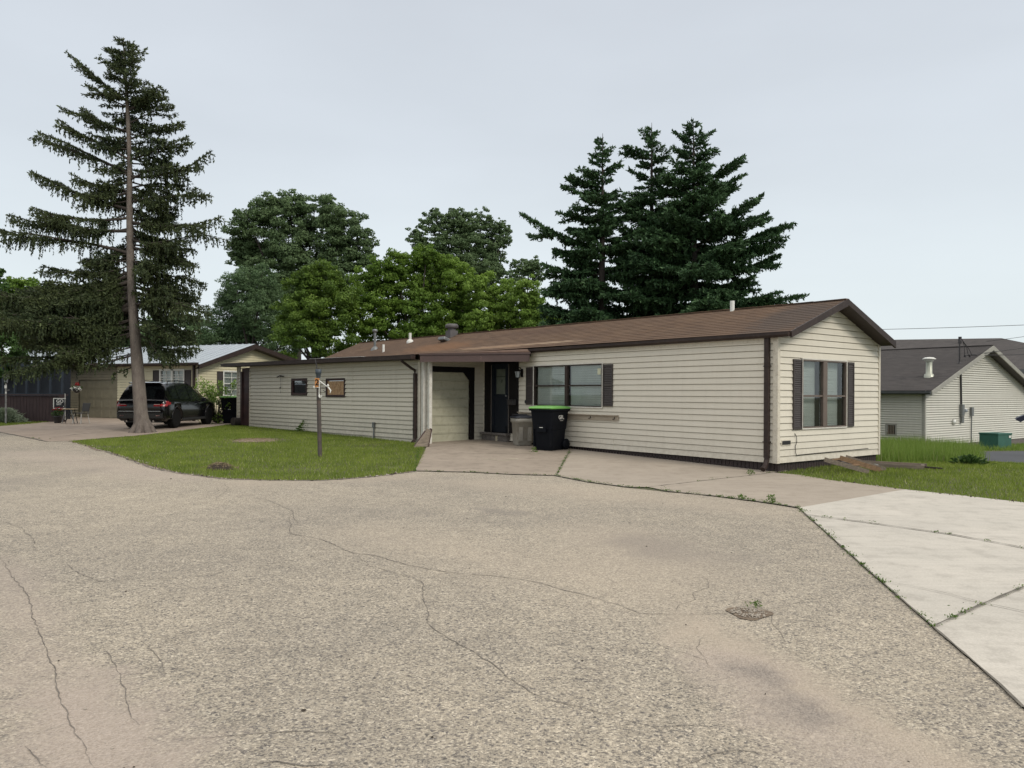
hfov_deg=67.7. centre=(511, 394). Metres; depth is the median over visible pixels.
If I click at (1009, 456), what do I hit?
parking pavement
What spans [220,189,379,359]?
cottonwood tree
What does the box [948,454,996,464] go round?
weed clump
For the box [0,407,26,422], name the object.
silver shrub
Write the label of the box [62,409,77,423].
folding table
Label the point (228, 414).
wheeled cart
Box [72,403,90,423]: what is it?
plastic chair
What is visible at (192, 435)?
lawn grass
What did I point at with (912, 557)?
new concrete pavement
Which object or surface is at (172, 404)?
parked car
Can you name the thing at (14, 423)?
lawn grass
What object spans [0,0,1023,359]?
sky
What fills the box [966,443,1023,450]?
tall grass
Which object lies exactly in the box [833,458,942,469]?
lumber pile
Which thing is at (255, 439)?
bare patch
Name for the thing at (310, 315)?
maple tree
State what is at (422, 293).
maple tree
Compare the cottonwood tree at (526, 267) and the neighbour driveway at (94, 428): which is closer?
the neighbour driveway at (94, 428)
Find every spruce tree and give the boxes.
[0,36,229,432]
[518,133,651,325]
[597,125,702,318]
[616,117,809,317]
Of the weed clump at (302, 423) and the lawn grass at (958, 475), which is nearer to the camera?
the lawn grass at (958, 475)
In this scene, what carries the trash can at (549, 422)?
on the driveway at (500, 457)
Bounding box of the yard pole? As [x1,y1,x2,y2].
[313,359,330,456]
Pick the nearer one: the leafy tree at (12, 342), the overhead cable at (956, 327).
the leafy tree at (12, 342)
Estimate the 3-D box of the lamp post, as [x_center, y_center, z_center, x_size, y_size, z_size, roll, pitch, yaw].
[-20.902,0.162,31.500,0.320,2.125,0.277,0,0,0]
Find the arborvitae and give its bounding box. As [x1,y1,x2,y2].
[0,268,9,348]
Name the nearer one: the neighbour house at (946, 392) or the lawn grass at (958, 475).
the lawn grass at (958, 475)
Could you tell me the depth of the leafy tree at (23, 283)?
51.77 m
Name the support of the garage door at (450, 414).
in the mobile home
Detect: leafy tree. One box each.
[0,303,29,378]
[3,276,68,345]
[117,313,218,347]
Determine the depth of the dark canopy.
23.99 m
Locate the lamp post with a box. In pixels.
[3,376,8,422]
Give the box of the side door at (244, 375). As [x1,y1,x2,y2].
[240,368,249,425]
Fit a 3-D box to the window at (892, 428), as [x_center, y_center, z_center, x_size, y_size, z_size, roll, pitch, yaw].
[17.454,1.630,35.075,0.135,0.537,0.509,0,0,-38]
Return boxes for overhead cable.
[883,325,1016,329]
[970,348,1020,354]
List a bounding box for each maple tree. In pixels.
[267,258,373,358]
[340,242,485,341]
[462,270,560,332]
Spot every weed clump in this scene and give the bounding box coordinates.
[292,419,305,431]
[764,494,777,503]
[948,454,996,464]
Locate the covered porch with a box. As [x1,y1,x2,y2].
[0,363,70,418]
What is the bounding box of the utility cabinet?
[979,432,1011,449]
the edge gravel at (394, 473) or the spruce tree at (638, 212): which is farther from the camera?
the spruce tree at (638, 212)
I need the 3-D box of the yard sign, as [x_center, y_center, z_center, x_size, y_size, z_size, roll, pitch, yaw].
[-19.570,0.543,32.990,0.540,1.142,0.044,0,0,0]
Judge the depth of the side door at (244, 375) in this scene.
30.81 m
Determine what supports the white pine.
on the ground at (304, 470)
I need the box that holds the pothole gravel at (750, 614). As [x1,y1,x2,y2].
[730,607,766,617]
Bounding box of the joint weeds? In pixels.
[31,437,1022,626]
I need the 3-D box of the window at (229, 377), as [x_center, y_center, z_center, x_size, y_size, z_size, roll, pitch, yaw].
[-13.530,-0.496,36.422,0.440,1.244,1.127,0,0,24]
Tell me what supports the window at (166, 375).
in the neighbour house at (100, 392)
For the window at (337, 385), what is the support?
in the mobile home
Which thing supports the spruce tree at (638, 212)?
on the ground at (304, 470)
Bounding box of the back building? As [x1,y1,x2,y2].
[881,337,1023,431]
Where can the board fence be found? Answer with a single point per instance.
(34, 408)
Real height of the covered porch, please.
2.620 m
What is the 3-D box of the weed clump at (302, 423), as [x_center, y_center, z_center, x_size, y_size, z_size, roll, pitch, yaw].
[-7.304,1.124,27.401,0.948,0.476,0.840,0,0,14]
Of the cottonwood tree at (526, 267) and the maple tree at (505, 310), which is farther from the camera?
the cottonwood tree at (526, 267)
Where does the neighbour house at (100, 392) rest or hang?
on the ground at (304, 470)
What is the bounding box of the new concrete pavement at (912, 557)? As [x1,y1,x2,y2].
[798,489,1023,706]
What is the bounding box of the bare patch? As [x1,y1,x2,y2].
[230,438,282,441]
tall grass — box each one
[876,433,989,463]
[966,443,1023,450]
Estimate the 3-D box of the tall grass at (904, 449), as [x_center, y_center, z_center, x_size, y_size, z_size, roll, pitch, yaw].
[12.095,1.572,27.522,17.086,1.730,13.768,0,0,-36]
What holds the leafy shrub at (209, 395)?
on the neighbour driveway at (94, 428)
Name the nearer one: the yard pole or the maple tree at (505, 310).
the yard pole
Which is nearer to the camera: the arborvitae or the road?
the road
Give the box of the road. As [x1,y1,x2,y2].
[0,433,1023,767]
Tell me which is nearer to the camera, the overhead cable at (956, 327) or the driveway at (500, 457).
the driveway at (500, 457)
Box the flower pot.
[51,407,63,422]
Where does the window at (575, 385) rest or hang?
in the mobile home
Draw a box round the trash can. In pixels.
[510,414,532,445]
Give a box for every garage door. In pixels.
[79,380,125,417]
[432,372,468,441]
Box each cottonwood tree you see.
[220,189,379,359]
[405,206,512,311]
[503,255,545,302]
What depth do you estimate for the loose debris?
5.05 m
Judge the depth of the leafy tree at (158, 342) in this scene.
61.08 m
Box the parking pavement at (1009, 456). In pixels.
[982,451,1023,462]
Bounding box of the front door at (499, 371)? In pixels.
[492,363,508,432]
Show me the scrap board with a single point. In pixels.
(424, 439)
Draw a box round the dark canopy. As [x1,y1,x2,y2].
[1015,414,1023,421]
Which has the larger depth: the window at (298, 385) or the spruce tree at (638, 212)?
the spruce tree at (638, 212)
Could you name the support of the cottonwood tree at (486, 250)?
on the ground at (304, 470)
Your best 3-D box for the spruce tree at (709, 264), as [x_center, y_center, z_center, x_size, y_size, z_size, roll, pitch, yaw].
[7.383,-4.739,30.588,7.368,12.937,8.210,0,0,36]
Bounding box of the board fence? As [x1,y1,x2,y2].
[0,394,67,421]
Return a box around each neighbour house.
[28,343,297,420]
[880,339,1023,444]
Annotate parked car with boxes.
[117,380,215,427]
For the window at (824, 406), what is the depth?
17.27 m
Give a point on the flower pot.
(57, 418)
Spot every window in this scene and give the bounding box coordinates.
[159,369,184,382]
[223,370,236,395]
[291,378,307,395]
[325,378,345,396]
[533,362,603,407]
[800,358,847,429]
[885,424,896,435]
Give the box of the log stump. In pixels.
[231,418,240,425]
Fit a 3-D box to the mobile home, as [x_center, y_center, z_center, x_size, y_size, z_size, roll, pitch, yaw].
[-1.442,-0.503,24.722,8.549,4.367,23.425,0,0,-38]
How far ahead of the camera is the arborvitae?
39.56 m
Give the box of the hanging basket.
[70,378,82,392]
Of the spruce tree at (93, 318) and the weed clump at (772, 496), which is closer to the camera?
the weed clump at (772, 496)
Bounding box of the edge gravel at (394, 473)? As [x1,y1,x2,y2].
[71,441,1013,501]
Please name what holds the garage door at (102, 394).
in the neighbour house at (100, 392)
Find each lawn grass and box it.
[0,420,49,425]
[72,423,426,480]
[778,460,1023,502]
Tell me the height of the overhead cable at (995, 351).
3.222 m
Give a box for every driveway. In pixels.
[0,417,229,440]
[416,437,903,507]
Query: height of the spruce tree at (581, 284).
12.120 m
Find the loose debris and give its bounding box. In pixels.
[8,476,1009,767]
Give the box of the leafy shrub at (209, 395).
[194,376,236,423]
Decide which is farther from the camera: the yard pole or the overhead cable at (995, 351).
the overhead cable at (995, 351)
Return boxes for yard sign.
[53,398,65,419]
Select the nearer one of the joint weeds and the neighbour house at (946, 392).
the joint weeds
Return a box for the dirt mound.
[202,461,238,470]
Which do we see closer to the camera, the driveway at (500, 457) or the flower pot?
the driveway at (500, 457)
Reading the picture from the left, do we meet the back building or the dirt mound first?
the dirt mound
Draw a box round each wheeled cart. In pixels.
[220,396,236,422]
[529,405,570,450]
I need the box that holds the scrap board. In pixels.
[414,428,431,446]
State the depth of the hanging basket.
32.50 m
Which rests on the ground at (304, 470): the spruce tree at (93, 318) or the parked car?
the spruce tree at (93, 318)
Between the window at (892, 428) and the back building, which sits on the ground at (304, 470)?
the back building
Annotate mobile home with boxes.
[220,298,895,472]
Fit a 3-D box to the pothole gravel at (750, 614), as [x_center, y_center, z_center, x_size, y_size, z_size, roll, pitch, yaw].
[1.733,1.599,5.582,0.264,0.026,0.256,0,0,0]
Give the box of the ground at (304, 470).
[0,412,1023,708]
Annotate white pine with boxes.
[187,262,305,355]
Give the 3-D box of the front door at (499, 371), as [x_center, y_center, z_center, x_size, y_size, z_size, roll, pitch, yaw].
[-0.378,0.118,23.213,0.115,2.080,0.840,0,0,-38]

